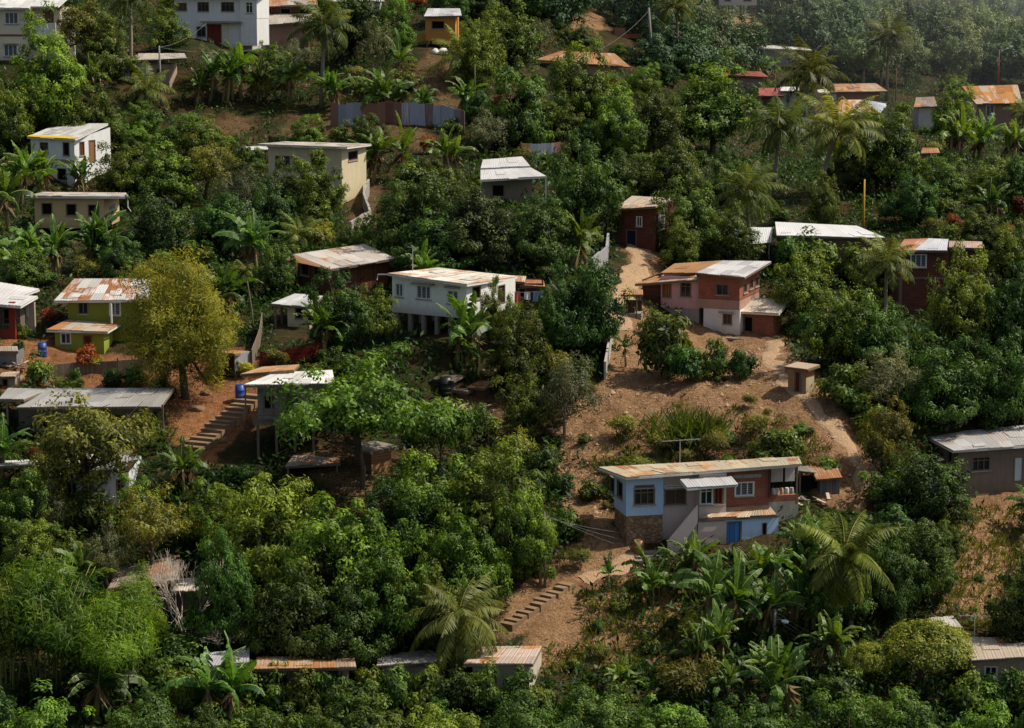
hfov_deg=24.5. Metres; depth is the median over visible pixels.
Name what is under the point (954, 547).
broadleaf tree
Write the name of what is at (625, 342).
banana plant
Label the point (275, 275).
broadleaf tree
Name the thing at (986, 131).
banana plant
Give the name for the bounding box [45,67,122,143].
broadleaf tree
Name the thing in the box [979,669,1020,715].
shrub
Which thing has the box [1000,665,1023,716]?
shrub
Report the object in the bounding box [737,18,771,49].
broadleaf tree
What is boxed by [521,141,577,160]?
corrugated fence
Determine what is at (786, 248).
shrub
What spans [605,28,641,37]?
brick ruin
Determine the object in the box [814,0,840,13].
broadleaf tree
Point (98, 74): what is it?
banana plant
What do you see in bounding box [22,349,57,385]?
shrub
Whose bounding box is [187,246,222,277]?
shrub
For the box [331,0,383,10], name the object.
ridge house
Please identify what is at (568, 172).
shrub
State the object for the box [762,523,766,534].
window
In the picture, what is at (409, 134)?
banana plant
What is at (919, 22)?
broadleaf tree
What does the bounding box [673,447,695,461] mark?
shrub
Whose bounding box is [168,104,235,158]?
broadleaf tree
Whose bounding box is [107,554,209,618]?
leaf strewn house
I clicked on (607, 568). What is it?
banana plant
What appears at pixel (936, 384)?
broadleaf tree
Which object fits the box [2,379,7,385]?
window
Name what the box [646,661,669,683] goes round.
shrub
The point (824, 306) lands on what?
broadleaf tree
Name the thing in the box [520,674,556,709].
shrub
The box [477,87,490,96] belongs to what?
shrub
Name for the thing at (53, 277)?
shrub
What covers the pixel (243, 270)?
palm tree
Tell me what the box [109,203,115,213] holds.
window
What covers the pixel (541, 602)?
staircase
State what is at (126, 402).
long roof house
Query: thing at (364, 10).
broadleaf tree
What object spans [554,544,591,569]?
shrub
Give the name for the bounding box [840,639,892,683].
clipped bush
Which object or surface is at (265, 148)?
shed
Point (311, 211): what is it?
shrub
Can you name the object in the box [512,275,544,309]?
lean to
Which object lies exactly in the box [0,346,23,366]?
shack
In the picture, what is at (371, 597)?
broadleaf tree
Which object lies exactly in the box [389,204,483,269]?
broadleaf tree
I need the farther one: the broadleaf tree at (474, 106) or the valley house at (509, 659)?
the broadleaf tree at (474, 106)
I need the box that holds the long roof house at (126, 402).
[0,388,173,434]
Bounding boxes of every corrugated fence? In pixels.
[330,101,464,133]
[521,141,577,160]
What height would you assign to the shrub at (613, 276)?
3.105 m
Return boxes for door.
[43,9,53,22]
[83,335,92,350]
[88,140,95,161]
[109,414,122,422]
[207,24,221,42]
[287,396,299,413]
[498,284,504,303]
[626,229,636,246]
[726,521,741,543]
[794,371,800,391]
[1013,456,1023,481]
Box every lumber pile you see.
[1,358,28,367]
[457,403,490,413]
[798,493,833,505]
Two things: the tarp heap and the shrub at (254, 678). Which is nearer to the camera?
the shrub at (254, 678)
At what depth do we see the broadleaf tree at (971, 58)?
364.01 m
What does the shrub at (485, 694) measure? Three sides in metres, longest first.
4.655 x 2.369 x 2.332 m
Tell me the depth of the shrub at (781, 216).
200.08 m
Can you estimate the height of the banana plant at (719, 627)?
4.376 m
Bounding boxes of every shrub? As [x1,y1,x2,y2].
[0,144,8,158]
[0,221,8,239]
[0,475,15,495]
[0,551,9,566]
[1,674,32,704]
[4,77,14,90]
[11,339,24,347]
[16,281,33,295]
[17,323,31,339]
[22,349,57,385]
[24,142,30,154]
[27,190,43,211]
[28,446,43,456]
[35,269,59,285]
[39,308,64,322]
[44,528,83,556]
[48,490,80,526]
[50,376,77,387]
[55,479,106,530]
[66,367,84,387]
[72,253,106,278]
[75,342,98,365]
[81,490,110,527]
[87,355,106,365]
[100,367,125,387]
[108,114,122,124]
[120,362,148,387]
[137,417,171,441]
[139,654,174,687]
[143,633,205,669]
[149,109,164,120]
[149,374,178,397]
[151,249,185,275]
[152,125,180,144]
[160,666,199,713]
[163,708,186,724]
[180,112,202,133]
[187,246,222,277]
[194,665,231,711]
[195,616,241,649]
[217,263,256,293]
[220,132,236,143]
[223,653,264,710]
[229,360,241,377]
[229,463,255,483]
[237,361,254,377]
[246,77,280,102]
[252,658,293,713]
[263,348,289,364]
[268,135,283,142]
[282,664,320,711]
[292,203,332,225]
[293,704,325,726]
[297,360,327,370]
[298,219,336,249]
[310,670,356,713]
[314,345,341,366]
[327,119,351,142]
[333,681,373,714]
[334,352,366,377]
[340,664,384,709]
[344,64,364,76]
[372,347,393,360]
[372,661,413,715]
[376,708,416,727]
[392,62,423,92]
[394,157,426,183]
[403,155,417,165]
[403,662,448,714]
[406,425,432,448]
[407,0,427,7]
[418,134,434,153]
[419,696,454,723]
[426,160,442,170]
[433,666,478,713]
[439,117,462,133]
[459,435,484,455]
[461,658,503,712]
[462,20,480,33]
[466,401,500,441]
[467,149,481,158]
[471,173,480,185]
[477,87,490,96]
[492,93,512,106]
[493,426,539,457]
[495,147,506,158]
[497,664,542,712]
[510,467,553,498]
[513,143,535,159]
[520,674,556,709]
[522,444,562,473]
[532,566,542,577]
[535,264,556,279]
[535,344,574,374]
[538,196,558,216]
[538,218,572,240]
[548,434,564,444]
[550,472,577,493]
[553,151,571,163]
[553,508,587,539]
[554,169,571,178]
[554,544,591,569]
[555,696,579,714]
[556,24,571,39]
[563,658,579,669]
[576,432,593,443]
[577,476,605,500]
[586,223,610,247]
[587,619,605,633]
[587,641,610,659]
[587,671,595,679]
[588,383,596,391]
[599,260,618,286]
[601,502,609,508]
[602,72,620,86]
[604,413,638,435]
[605,17,614,23]
[606,449,654,465]
[608,42,626,54]
[608,591,628,612]
[611,659,630,668]
[620,693,645,710]
[629,576,643,590]
[635,305,672,337]
[636,675,649,685]
[639,634,660,655]
[645,431,673,454]
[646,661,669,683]
[655,651,722,699]
[663,419,698,449]
[663,638,675,648]
[664,344,705,382]
[665,616,681,627]
[667,95,689,106]
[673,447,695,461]
[675,610,737,641]
[690,151,711,166]
[690,356,712,380]
[698,429,731,454]
[701,336,729,375]
[712,370,727,381]
[716,413,726,423]
[721,455,738,459]
[723,428,738,443]
[727,348,760,382]
[741,392,760,405]
[741,411,773,438]
[743,427,804,458]
[757,81,775,97]
[764,408,772,415]
[768,200,795,223]
[771,236,808,275]
[780,439,809,455]
[786,312,812,342]
[789,420,816,435]
[797,225,841,278]
[809,667,866,704]
[810,361,869,404]
[812,512,840,531]
[814,454,839,469]
[828,62,845,70]
[833,388,866,412]
[836,241,872,280]
[842,510,875,531]
[851,394,886,430]
[855,193,874,206]
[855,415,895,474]
[856,470,911,505]
[859,699,893,724]
[862,243,889,282]
[867,217,883,229]
[874,333,919,369]
[875,503,914,543]
[878,210,895,221]
[879,458,908,479]
[883,683,923,716]
[886,381,936,413]
[910,334,928,345]
[917,125,931,133]
[920,65,931,74]
[922,140,946,151]
[923,217,948,230]
[931,222,961,240]
[933,188,964,216]
[944,666,988,714]
[945,213,963,226]
[947,77,962,84]
[973,278,997,303]
[973,573,985,581]
[975,610,1006,636]
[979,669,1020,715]
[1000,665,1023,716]
[1005,79,1015,84]
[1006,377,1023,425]
[1009,195,1023,219]
[1013,679,1023,711]
[1017,139,1023,151]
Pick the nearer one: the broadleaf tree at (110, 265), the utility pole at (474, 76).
the broadleaf tree at (110, 265)
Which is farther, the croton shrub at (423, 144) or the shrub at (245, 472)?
the croton shrub at (423, 144)
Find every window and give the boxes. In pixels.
[2,308,8,324]
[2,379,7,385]
[3,45,17,56]
[4,12,18,24]
[25,305,29,317]
[38,415,51,429]
[40,142,47,153]
[41,203,51,215]
[57,168,66,180]
[59,333,71,344]
[62,142,69,156]
[66,204,76,215]
[67,482,77,495]
[77,303,89,314]
[79,141,85,156]
[87,204,99,216]
[108,302,121,316]
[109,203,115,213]
[116,479,124,494]
[130,69,141,77]
[175,3,186,10]
[196,26,205,36]
[197,2,208,11]
[221,2,233,11]
[245,2,253,13]
[263,396,275,410]
[275,155,289,169]
[277,674,288,686]
[280,8,290,13]
[294,308,303,319]
[299,8,308,13]
[300,264,308,276]
[310,154,324,168]
[312,266,323,280]
[340,269,350,282]
[348,150,358,161]
[394,283,403,297]
[415,285,431,300]
[431,21,444,28]
[446,290,458,304]
[472,286,481,299]
[486,669,497,684]
[491,185,504,197]
[518,288,526,298]
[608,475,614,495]
[615,479,622,500]
[633,489,655,506]
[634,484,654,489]
[635,216,642,227]
[658,210,664,230]
[661,284,671,298]
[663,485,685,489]
[663,489,687,506]
[679,282,691,297]
[699,489,713,505]
[713,488,724,505]
[715,284,729,295]
[722,314,732,325]
[734,481,754,497]
[743,283,747,294]
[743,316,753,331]
[749,278,753,290]
[755,276,759,287]
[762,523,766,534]
[910,254,926,268]
[946,450,952,463]
[971,456,991,472]
[984,666,997,677]
[985,105,993,116]
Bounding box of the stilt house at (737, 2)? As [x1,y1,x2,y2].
[716,0,756,21]
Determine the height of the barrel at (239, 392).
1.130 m
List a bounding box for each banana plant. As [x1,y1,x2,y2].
[0,140,57,207]
[0,157,36,238]
[0,218,58,274]
[0,243,37,287]
[0,413,38,480]
[3,143,70,192]
[38,214,75,277]
[53,537,116,587]
[62,202,128,258]
[63,154,97,191]
[64,218,134,273]
[67,637,153,724]
[76,53,111,91]
[123,163,151,203]
[160,630,264,727]
[163,434,209,500]
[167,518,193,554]
[185,64,218,106]
[195,41,256,105]
[199,261,262,319]
[207,39,262,100]
[212,208,285,271]
[235,57,282,102]
[266,53,317,105]
[293,292,348,350]
[306,66,352,103]
[344,68,377,102]
[348,127,405,183]
[353,66,414,109]
[380,78,416,102]
[384,110,420,180]
[385,28,417,73]
[401,238,444,269]
[413,84,439,104]
[413,545,435,565]
[422,124,477,174]
[436,290,496,367]
[439,328,481,375]
[445,76,489,108]
[470,339,494,377]
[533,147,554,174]
[551,208,602,274]
[597,550,622,592]
[605,654,645,695]
[612,330,640,366]
[621,539,661,577]
[630,557,678,608]
[646,149,672,171]
[658,529,727,600]
[666,621,730,665]
[669,546,762,634]
[688,598,742,666]
[708,657,744,703]
[735,640,788,688]
[736,544,783,600]
[738,634,814,718]
[743,571,805,643]
[748,540,794,594]
[753,55,776,80]
[766,54,780,78]
[770,548,859,634]
[772,506,821,565]
[794,609,864,677]
[871,164,887,194]
[933,79,947,96]
[934,102,981,160]
[965,178,1013,222]
[968,109,1004,159]
[988,118,1023,163]
[1003,484,1023,516]
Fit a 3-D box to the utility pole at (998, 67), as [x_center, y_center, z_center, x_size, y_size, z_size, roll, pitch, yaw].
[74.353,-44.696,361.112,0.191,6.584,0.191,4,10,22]
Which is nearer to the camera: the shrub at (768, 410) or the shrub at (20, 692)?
the shrub at (20, 692)
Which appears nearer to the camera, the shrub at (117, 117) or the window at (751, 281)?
the window at (751, 281)
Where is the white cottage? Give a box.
[27,123,110,186]
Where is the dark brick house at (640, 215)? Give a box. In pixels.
[616,196,674,251]
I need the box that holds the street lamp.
[773,609,788,638]
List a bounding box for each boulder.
[188,405,204,411]
[200,389,211,395]
[218,437,227,442]
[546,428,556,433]
[843,487,851,491]
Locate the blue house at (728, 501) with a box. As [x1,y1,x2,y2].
[598,439,801,554]
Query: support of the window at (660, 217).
in the dark brick house at (640, 215)
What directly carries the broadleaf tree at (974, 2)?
on the ground at (554, 622)
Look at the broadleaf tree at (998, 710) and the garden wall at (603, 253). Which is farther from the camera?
the garden wall at (603, 253)
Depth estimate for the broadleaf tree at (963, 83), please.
341.41 m
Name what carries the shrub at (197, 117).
on the ground at (554, 622)
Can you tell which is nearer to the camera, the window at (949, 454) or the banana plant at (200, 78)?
the window at (949, 454)
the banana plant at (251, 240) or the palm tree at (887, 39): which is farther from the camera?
the palm tree at (887, 39)
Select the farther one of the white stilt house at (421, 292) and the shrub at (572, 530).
the white stilt house at (421, 292)
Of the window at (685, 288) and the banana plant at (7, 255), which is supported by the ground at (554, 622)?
the banana plant at (7, 255)
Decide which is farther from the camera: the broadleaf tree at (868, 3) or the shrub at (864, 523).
the broadleaf tree at (868, 3)
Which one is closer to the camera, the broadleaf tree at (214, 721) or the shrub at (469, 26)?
the broadleaf tree at (214, 721)
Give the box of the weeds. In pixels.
[519,399,1023,677]
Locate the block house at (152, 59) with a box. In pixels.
[116,53,186,90]
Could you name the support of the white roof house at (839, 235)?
on the ground at (554, 622)
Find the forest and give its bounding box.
[710,0,1023,77]
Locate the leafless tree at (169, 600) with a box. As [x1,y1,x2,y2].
[147,548,230,635]
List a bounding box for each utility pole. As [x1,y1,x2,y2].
[158,46,161,106]
[474,64,475,90]
[539,553,541,587]
[543,512,545,587]
[648,8,653,72]
[862,179,864,228]
[997,50,999,84]
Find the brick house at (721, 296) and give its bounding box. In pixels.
[635,260,786,339]
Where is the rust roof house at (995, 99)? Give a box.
[962,85,1021,129]
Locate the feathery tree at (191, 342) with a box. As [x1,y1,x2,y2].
[109,240,244,400]
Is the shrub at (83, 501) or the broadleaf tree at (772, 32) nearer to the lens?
the shrub at (83, 501)
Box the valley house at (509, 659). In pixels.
[463,646,541,691]
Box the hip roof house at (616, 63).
[535,51,630,84]
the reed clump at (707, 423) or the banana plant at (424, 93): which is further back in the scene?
the banana plant at (424, 93)
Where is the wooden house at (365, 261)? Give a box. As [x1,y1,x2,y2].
[286,244,393,296]
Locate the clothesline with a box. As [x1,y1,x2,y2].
[514,289,551,303]
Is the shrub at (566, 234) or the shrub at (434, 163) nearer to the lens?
the shrub at (566, 234)
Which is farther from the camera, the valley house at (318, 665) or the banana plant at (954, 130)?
the banana plant at (954, 130)
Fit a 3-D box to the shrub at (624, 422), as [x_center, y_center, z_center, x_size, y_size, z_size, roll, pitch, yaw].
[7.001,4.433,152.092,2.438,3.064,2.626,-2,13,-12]
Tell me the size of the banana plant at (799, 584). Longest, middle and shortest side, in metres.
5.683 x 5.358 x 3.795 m
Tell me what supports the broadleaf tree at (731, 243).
on the ground at (554, 622)
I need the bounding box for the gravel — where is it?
[474,12,1021,630]
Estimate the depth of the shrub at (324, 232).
190.19 m
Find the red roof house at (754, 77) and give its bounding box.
[723,71,768,95]
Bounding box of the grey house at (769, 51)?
[760,45,811,69]
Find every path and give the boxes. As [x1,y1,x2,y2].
[579,552,644,584]
[605,244,655,331]
[761,339,872,490]
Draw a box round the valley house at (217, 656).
[192,648,249,672]
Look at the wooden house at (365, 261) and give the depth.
177.75 m
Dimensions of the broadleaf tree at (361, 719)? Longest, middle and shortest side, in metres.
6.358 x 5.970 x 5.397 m
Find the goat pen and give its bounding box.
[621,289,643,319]
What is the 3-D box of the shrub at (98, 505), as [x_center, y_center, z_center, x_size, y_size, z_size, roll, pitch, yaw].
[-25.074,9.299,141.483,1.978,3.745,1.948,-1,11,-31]
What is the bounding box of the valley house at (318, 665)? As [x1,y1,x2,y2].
[253,656,355,708]
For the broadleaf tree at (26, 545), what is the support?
on the ground at (554, 622)
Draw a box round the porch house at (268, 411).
[240,364,334,458]
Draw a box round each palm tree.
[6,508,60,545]
[101,0,158,58]
[119,60,177,110]
[232,259,254,328]
[280,212,323,252]
[286,0,357,105]
[397,572,511,679]
[426,24,504,86]
[650,0,707,72]
[711,160,788,258]
[737,96,815,187]
[773,34,850,128]
[785,509,905,634]
[795,87,885,196]
[852,230,916,325]
[858,7,916,100]
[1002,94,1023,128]
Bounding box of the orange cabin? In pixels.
[417,8,461,50]
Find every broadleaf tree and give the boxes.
[0,0,88,131]
[0,78,42,153]
[0,244,50,285]
[0,467,62,547]
[0,678,94,727]
[0,686,17,727]
[2,518,54,572]
[10,381,158,502]
[10,432,93,508]
[26,476,66,529]
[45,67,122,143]
[56,0,128,65]
[61,0,85,9]
[78,517,140,595]
[79,15,139,86]
[86,134,154,204]
[93,233,153,278]
[96,105,132,148]
[101,182,198,262]
[104,691,186,727]
[106,472,161,530]
[111,480,202,564]
[119,121,154,156]
[120,132,202,203]
[123,100,162,134]
[144,3,193,52]
[153,0,174,18]
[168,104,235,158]
[171,130,245,199]
[175,476,242,546]
[175,701,227,727]
[182,192,268,262]
[183,516,259,650]
[188,40,222,75]
[197,471,319,588]
[207,159,265,209]
[207,684,302,727]
[224,135,267,173]
[233,560,339,659]
[245,181,296,240]
[248,232,300,299]
[253,40,291,78]
[262,155,308,217]
[263,341,482,488]
[264,490,412,625]
[272,36,320,65]
[280,113,327,141]
[287,148,349,215]
[293,570,396,676]
[299,0,335,10]
[301,680,393,727]
[302,265,376,350]
[315,0,389,66]
[329,518,435,655]
[330,217,385,252]
[345,112,392,149]
[348,464,438,575]
[353,18,399,70]
[358,163,465,264]
[361,283,403,343]
[371,550,426,651]
[374,0,416,49]
[384,448,486,565]
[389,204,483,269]
[398,401,472,471]
[406,550,466,657]
[406,702,479,727]
[415,512,514,611]
[416,148,481,224]
[417,0,469,20]
[426,185,516,272]
[434,415,557,564]
[451,10,506,88]
[458,0,503,19]
[461,89,492,124]
[463,106,515,153]
[475,463,557,581]
[478,0,545,74]
[479,61,568,148]
[479,274,503,344]
[481,299,551,386]
[481,688,558,727]
[490,357,561,438]
[491,194,568,269]
[491,292,524,345]
[512,0,551,23]
[521,0,569,25]
[522,350,609,434]
[523,18,558,50]
[526,710,584,727]
[533,0,598,28]
[536,281,585,359]
[542,246,635,355]
[543,101,585,142]
[544,680,640,727]
[546,11,573,30]
[546,35,622,130]
[546,131,629,234]
[562,23,596,48]
[565,118,613,159]
[584,70,647,160]
[592,0,621,17]
[605,145,655,200]
[610,0,660,33]
[625,32,686,72]
[626,57,662,93]
[629,70,684,153]
[631,693,712,727]
[635,310,693,378]
[638,0,701,42]
[638,131,712,206]
[639,15,688,61]
[649,173,724,261]
[651,58,684,86]
[659,214,701,264]
[664,23,735,81]
[665,47,768,153]
[671,19,708,71]
[674,0,734,56]
[685,0,727,37]
[692,0,718,22]
[703,145,760,205]
[703,199,765,260]
[710,51,735,75]
[711,4,751,41]
[712,694,794,727]
[720,12,771,70]
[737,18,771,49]
[745,0,780,20]
[759,0,803,32]
[764,22,783,42]
[765,0,822,20]
[766,5,820,49]
[767,243,833,325]
[774,7,802,37]
[778,8,849,62]
[788,501,838,562]
[793,687,886,727]
[800,268,876,364]
[800,540,876,627]
[802,163,841,224]
[807,0,833,13]
[807,3,831,21]
[809,303,866,361]
[813,2,866,71]
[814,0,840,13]
[819,2,854,32]
[824,131,877,195]
[826,0,890,39]
[832,23,889,83]
[833,0,875,26]
[835,298,908,368]
[844,262,892,324]
[848,100,938,197]
[851,0,886,24]
[854,20,912,86]
[854,347,921,406]
[855,391,916,465]
[858,525,931,622]
[861,12,890,29]
[862,0,897,22]
[863,440,975,524]
[865,0,889,4]
[871,0,906,25]
[875,165,941,226]
[876,688,939,727]
[883,517,958,605]
[891,20,942,85]
[892,1,932,38]
[899,0,940,15]
[902,331,994,430]
[907,32,934,74]
[914,152,969,200]
[916,1,957,29]
[916,7,967,70]
[924,0,973,28]
[924,236,994,359]
[927,78,978,149]
[928,513,970,564]
[929,28,972,75]
[930,0,966,9]
[934,10,947,34]
[943,6,985,67]
[945,69,971,102]
[947,0,989,24]
[949,0,984,9]
[949,682,1012,727]
[951,33,994,81]
[954,154,1023,207]
[957,204,1009,248]
[959,333,1023,430]
[966,0,1017,46]
[967,56,999,82]
[969,259,1023,374]
[978,19,1023,83]
[978,218,1023,282]
[983,22,1022,54]
[983,560,1023,643]
[984,0,1016,18]
[984,2,1013,36]
[985,0,1017,12]
[994,154,1023,213]
[1004,11,1023,36]
[1005,4,1023,22]
[1006,712,1023,727]
[1016,0,1023,19]
[1016,23,1023,49]
[1018,64,1023,79]
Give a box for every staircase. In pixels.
[185,393,257,452]
[500,581,575,631]
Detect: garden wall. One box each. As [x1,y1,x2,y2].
[349,179,370,229]
[591,233,608,269]
[604,336,612,379]
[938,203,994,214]
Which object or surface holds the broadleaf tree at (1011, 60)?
on the ground at (554, 622)
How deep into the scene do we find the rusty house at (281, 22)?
272.31 m
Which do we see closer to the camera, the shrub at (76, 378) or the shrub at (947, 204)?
the shrub at (76, 378)
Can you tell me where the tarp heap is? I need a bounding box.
[431,48,447,53]
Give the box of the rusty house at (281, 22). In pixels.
[265,0,317,55]
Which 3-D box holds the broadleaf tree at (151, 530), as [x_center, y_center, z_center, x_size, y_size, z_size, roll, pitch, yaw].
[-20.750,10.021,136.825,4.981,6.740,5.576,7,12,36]
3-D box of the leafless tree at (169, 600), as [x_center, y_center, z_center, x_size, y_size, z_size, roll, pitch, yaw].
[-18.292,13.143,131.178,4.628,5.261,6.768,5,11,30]
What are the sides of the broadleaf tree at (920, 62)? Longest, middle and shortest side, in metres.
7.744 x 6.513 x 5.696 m
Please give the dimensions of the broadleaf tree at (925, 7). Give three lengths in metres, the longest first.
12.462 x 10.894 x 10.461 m
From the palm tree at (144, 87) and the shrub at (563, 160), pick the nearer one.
the shrub at (563, 160)
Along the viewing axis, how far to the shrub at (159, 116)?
241.50 m
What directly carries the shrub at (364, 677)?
on the ground at (554, 622)
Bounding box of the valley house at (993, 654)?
[958,614,1023,688]
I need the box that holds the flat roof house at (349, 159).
[257,141,371,205]
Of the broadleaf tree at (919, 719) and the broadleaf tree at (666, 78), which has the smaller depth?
the broadleaf tree at (919, 719)
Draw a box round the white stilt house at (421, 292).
[376,247,517,337]
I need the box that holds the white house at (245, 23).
[174,0,268,51]
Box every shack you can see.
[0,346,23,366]
[0,371,23,387]
[431,373,465,390]
[466,380,493,399]
[798,466,841,493]
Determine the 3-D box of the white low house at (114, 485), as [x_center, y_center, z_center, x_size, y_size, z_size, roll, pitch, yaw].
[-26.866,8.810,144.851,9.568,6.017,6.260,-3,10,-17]
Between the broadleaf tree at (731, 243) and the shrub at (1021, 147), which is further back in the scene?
the shrub at (1021, 147)
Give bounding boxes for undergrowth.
[0,0,1023,727]
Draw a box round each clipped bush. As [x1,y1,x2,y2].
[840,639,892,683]
[875,616,977,686]
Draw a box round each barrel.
[38,342,46,357]
[235,384,244,398]
[634,539,643,554]
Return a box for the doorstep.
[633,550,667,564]
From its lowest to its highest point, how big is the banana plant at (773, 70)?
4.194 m
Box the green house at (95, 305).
[46,278,164,353]
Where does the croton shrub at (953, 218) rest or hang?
on the ground at (554, 622)
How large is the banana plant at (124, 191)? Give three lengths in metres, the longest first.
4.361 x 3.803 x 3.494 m
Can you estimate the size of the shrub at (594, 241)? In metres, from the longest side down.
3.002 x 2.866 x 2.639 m
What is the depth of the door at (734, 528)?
141.02 m
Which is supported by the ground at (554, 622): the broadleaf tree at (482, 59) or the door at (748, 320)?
the broadleaf tree at (482, 59)
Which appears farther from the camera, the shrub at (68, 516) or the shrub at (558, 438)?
the shrub at (558, 438)
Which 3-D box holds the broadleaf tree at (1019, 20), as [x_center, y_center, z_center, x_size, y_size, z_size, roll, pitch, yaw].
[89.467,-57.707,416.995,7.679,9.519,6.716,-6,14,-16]
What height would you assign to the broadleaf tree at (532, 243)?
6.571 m
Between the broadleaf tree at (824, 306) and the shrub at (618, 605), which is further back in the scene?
the broadleaf tree at (824, 306)
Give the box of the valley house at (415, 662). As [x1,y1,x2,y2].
[376,649,445,689]
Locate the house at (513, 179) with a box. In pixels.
[480,156,546,201]
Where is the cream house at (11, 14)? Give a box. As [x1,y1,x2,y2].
[0,0,75,60]
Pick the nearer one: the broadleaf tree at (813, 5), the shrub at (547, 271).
the shrub at (547, 271)
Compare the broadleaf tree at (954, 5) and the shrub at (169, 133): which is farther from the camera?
the broadleaf tree at (954, 5)
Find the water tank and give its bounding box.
[439,376,451,395]
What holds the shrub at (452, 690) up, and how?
on the ground at (554, 622)
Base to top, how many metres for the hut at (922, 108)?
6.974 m
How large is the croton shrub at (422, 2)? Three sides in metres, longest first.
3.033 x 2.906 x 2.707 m
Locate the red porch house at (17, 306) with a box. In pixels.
[0,282,39,339]
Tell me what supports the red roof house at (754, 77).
on the ground at (554, 622)
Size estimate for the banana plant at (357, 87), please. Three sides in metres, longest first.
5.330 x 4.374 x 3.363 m
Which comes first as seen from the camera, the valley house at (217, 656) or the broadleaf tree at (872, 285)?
the valley house at (217, 656)
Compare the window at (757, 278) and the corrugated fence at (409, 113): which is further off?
the corrugated fence at (409, 113)
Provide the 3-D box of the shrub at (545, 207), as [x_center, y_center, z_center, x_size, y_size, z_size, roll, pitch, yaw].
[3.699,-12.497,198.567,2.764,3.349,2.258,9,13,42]
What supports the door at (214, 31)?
in the white house at (245, 23)
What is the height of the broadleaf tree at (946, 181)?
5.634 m
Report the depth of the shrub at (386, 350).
160.63 m
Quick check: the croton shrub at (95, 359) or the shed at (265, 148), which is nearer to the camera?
the croton shrub at (95, 359)
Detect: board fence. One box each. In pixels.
[47,358,160,377]
[251,313,262,365]
[260,343,321,366]
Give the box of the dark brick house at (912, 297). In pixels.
[888,238,982,315]
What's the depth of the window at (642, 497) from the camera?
140.51 m
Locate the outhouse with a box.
[784,362,819,393]
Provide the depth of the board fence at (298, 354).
159.95 m
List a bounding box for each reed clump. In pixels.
[639,403,736,447]
[672,404,736,446]
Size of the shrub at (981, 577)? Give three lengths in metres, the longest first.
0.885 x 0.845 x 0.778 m
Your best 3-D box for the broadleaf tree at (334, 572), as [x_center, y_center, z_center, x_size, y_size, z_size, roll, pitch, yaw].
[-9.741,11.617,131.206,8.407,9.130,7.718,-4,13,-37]
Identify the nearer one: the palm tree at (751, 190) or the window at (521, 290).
the window at (521, 290)
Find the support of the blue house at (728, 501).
on the ground at (554, 622)
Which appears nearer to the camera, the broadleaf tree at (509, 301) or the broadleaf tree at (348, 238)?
the broadleaf tree at (509, 301)
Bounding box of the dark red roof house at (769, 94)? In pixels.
[758,87,798,119]
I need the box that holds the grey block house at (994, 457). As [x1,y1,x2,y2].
[928,425,1023,494]
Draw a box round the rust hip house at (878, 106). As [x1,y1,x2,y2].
[834,100,886,144]
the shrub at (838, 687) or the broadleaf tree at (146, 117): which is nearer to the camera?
the shrub at (838, 687)
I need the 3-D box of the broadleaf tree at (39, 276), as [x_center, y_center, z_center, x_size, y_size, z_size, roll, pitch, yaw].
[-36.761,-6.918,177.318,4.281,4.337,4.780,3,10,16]
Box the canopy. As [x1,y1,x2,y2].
[748,227,772,258]
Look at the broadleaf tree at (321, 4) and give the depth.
291.72 m
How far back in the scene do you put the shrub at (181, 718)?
122.49 m
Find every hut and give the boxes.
[271,293,322,329]
[913,97,937,131]
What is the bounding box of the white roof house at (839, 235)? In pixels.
[775,222,884,271]
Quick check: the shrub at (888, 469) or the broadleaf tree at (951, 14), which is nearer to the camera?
the shrub at (888, 469)
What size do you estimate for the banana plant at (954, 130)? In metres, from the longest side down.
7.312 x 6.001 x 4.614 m
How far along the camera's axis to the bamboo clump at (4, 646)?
123.63 m
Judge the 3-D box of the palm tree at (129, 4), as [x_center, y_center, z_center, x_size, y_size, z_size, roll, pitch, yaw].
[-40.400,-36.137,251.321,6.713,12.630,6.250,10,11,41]
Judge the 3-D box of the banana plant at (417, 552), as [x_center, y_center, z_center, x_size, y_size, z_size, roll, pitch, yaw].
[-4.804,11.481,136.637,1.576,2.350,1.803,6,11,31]
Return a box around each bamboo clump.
[0,552,119,697]
[0,563,55,701]
[52,571,162,702]
[103,559,169,666]
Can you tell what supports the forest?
on the ground at (554, 622)
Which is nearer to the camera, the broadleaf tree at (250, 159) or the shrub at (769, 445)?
the shrub at (769, 445)
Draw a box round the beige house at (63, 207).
[25,192,130,233]
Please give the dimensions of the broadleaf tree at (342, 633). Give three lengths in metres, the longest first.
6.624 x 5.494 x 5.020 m
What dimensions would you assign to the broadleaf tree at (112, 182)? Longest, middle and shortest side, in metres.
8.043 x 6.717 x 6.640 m
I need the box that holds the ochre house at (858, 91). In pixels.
[818,83,887,101]
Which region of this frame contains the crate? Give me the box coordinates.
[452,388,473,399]
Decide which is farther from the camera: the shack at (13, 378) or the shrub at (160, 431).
the shack at (13, 378)
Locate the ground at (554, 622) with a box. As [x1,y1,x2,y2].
[0,0,1023,727]
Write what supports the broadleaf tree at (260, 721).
on the ground at (554, 622)
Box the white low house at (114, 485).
[0,453,150,508]
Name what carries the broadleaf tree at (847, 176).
on the ground at (554, 622)
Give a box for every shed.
[217,349,250,377]
[243,146,267,161]
[285,455,340,480]
[347,441,398,474]
[919,148,939,169]
[926,616,962,630]
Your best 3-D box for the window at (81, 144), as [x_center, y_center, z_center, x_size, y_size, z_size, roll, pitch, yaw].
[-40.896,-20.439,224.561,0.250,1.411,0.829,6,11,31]

